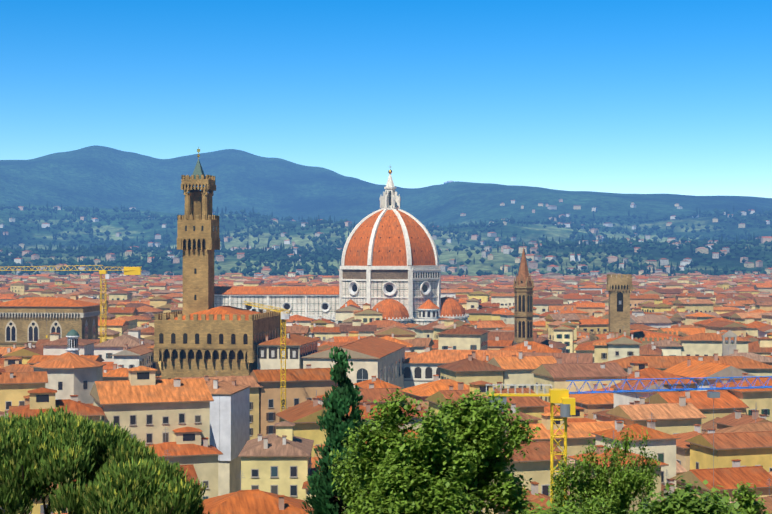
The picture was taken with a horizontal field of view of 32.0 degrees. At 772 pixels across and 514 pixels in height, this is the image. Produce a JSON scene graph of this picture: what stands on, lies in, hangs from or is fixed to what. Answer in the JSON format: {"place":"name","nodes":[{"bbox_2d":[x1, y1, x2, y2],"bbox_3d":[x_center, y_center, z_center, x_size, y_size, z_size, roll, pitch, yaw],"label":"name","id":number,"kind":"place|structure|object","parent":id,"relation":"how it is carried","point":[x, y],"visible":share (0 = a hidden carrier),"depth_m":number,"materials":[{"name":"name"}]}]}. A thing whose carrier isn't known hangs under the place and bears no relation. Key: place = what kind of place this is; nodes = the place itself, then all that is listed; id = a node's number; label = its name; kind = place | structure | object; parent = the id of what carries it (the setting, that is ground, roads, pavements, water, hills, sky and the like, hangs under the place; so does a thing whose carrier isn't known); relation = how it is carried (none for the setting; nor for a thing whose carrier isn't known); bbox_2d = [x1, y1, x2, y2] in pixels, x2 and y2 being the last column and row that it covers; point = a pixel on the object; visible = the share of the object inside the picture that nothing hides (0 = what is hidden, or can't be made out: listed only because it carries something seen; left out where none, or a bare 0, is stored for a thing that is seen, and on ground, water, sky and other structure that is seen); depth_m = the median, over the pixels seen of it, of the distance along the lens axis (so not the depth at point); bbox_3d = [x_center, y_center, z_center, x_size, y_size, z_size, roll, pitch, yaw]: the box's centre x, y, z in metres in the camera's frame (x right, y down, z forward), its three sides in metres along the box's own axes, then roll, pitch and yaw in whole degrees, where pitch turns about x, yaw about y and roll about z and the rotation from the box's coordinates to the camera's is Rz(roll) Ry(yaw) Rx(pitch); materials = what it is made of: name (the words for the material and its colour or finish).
{"place":"outdoors","nodes":[
{"label":"outdoors","id":0,"kind":"place"},
{"bbox_2d":[0,145,771,276],"bbox_3d":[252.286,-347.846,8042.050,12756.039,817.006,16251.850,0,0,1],"label":"hills","id":1,"kind":"structure","parent":0,"point":[106,179],"depth_m":6791.02,"materials":[{"name":"green plant"}]},
{"bbox_2d":[0,297,99,346],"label":"church","id":2,"kind":"structure","parent":1,"relation":"on","point":[33,320],"depth_m":562.82,"materials":[{"name":"brown stone"},{"name":"tile"},{"name":"glass"}]},
{"bbox_2d":[0,265,141,342],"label":"tower crane","id":3,"kind":"object","parent":1,"relation":"on","point":[132,270],"visible":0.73,"depth_m":527.46,"materials":[{"name":"yellow metal"}]},
{"bbox_2d":[0,404,169,513],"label":"pine tree","id":4,"kind":"object","parent":1,"relation":"on","point":[41,452],"visible":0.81,"depth_m":80.35,"materials":[{"name":"green plant"}]},
{"bbox_2d":[72,457,216,513],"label":"pine tree","id":5,"kind":"object","parent":1,"relation":"on","point":[145,486],"visible":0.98,"depth_m":77.31,"materials":[{"name":"green plant"}]},
{"bbox_2d":[154,147,284,378],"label":"fortified palace","id":6,"kind":"structure","parent":1,"relation":"on","point":[199,335],"depth_m":401.50,"materials":[{"name":"stone"}]},
{"bbox_2d":[244,301,291,410],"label":"tower crane","id":7,"kind":"object","parent":1,"relation":"on","point":[285,315],"visible":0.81,"depth_m":330.93,"materials":[{"name":"yellow"}]},
{"bbox_2d":[302,346,367,513],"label":"conifer tree","id":8,"kind":"object","parent":1,"relation":"on","point":[343,397],"visible":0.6,"depth_m":98.34,"materials":[{"name":"green plant"}]},
{"bbox_2d":[214,170,468,325],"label":"cathedral","id":9,"kind":"structure","parent":1,"relation":"on","point":[390,269],"depth_m":808.97,"materials":[{"name":"stone"}]},
{"bbox_2d":[328,424,392,513],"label":"broadleaf tree","id":10,"kind":"object","parent":1,"relation":"on","point":[348,491],"visible":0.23,"depth_m":75.19,"materials":[{"name":"green plant"}]},
{"bbox_2d":[0,316,771,513],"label":"city","id":11,"kind":"object","parent":1,"relation":"on","point":[241,444],"visible":0.54,"depth_m":332.50,"materials":[{"name":"tile"}]},
{"bbox_2d":[0,272,771,337],"bbox_3d":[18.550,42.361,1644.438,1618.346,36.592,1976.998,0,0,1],"label":"city","id":12,"kind":"object","parent":1,"relation":"on","point":[659,300],"visible":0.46,"depth_m":1091.59,"materials":[{"name":"tile"}]},
{"bbox_2d":[0,201,771,277],"bbox_3d":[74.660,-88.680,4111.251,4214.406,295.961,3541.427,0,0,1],"label":"tree belt","id":13,"kind":"object","parent":1,"relation":"on","point":[119,262],"visible":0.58,"depth_m":3780.30,"materials":[{"name":"green plant"}]},
{"bbox_2d":[0,199,771,276],"bbox_3d":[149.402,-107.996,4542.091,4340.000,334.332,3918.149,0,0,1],"label":"hill villas","id":14,"kind":"object","parent":1,"relation":"on","point":[532,263],"visible":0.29,"depth_m":3439.96,"materials":[{"name":"tile"}]},
{"bbox_2d":[332,384,540,513],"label":"broadleaf tree","id":15,"kind":"object","parent":1,"relation":"on","point":[453,454],"visible":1,"depth_m":67.48,"materials":[{"name":"green plant"}]},
{"bbox_2d":[513,242,533,344],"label":"bell tower","id":16,"kind":"structure","parent":1,"relation":"on","point":[523,286],"depth_m":520.85,"materials":[{"name":"stone"}]},
{"bbox_2d":[517,498,598,513],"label":"bush","id":17,"kind":"object","parent":1,"relation":"on","point":[552,509],"visible":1,"depth_m":65.81,"materials":[{"name":"green plant"}]},
{"bbox_2d":[545,490,613,513],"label":"bush","id":18,"kind":"object","parent":1,"relation":"on","point":[590,507],"visible":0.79,"depth_m":76.33,"materials":[{"name":"green plant"}]},
{"bbox_2d":[548,423,659,513],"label":"broadleaf tree","id":19,"kind":"object","parent":1,"relation":"on","point":[621,487],"visible":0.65,"depth_m":88.00,"materials":[{"name":"green plant"}]},
{"bbox_2d":[486,376,771,505],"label":"tower crane","id":20,"kind":"object","parent":1,"relation":"on","point":[566,402],"visible":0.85,"depth_m":149.42,"materials":[{"name":"yellow"}]},
{"bbox_2d":[590,274,688,346],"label":"medieval tower","id":21,"kind":"structure","parent":1,"relation":"on","point":[619,288],"depth_m":543.87,"materials":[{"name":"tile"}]},
{"bbox_2d":[621,476,746,513],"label":"bush","id":22,"kind":"object","parent":1,"relation":"on","point":[681,501],"visible":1,"depth_m":57.69,"materials":[{"name":"green plant"}]},
{"bbox_2d":[696,480,771,513],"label":"bush","id":23,"kind":"object","parent":1,"relation":"on","point":[746,501],"visible":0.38,"depth_m":70.71,"materials":[{"name":"green plant"}]},
{"bbox_2d":[0,0,771,197],"label":"sky","id":24,"kind":"structure","parent":0,"point":[608,96],"materials":[{"name":"blue"}]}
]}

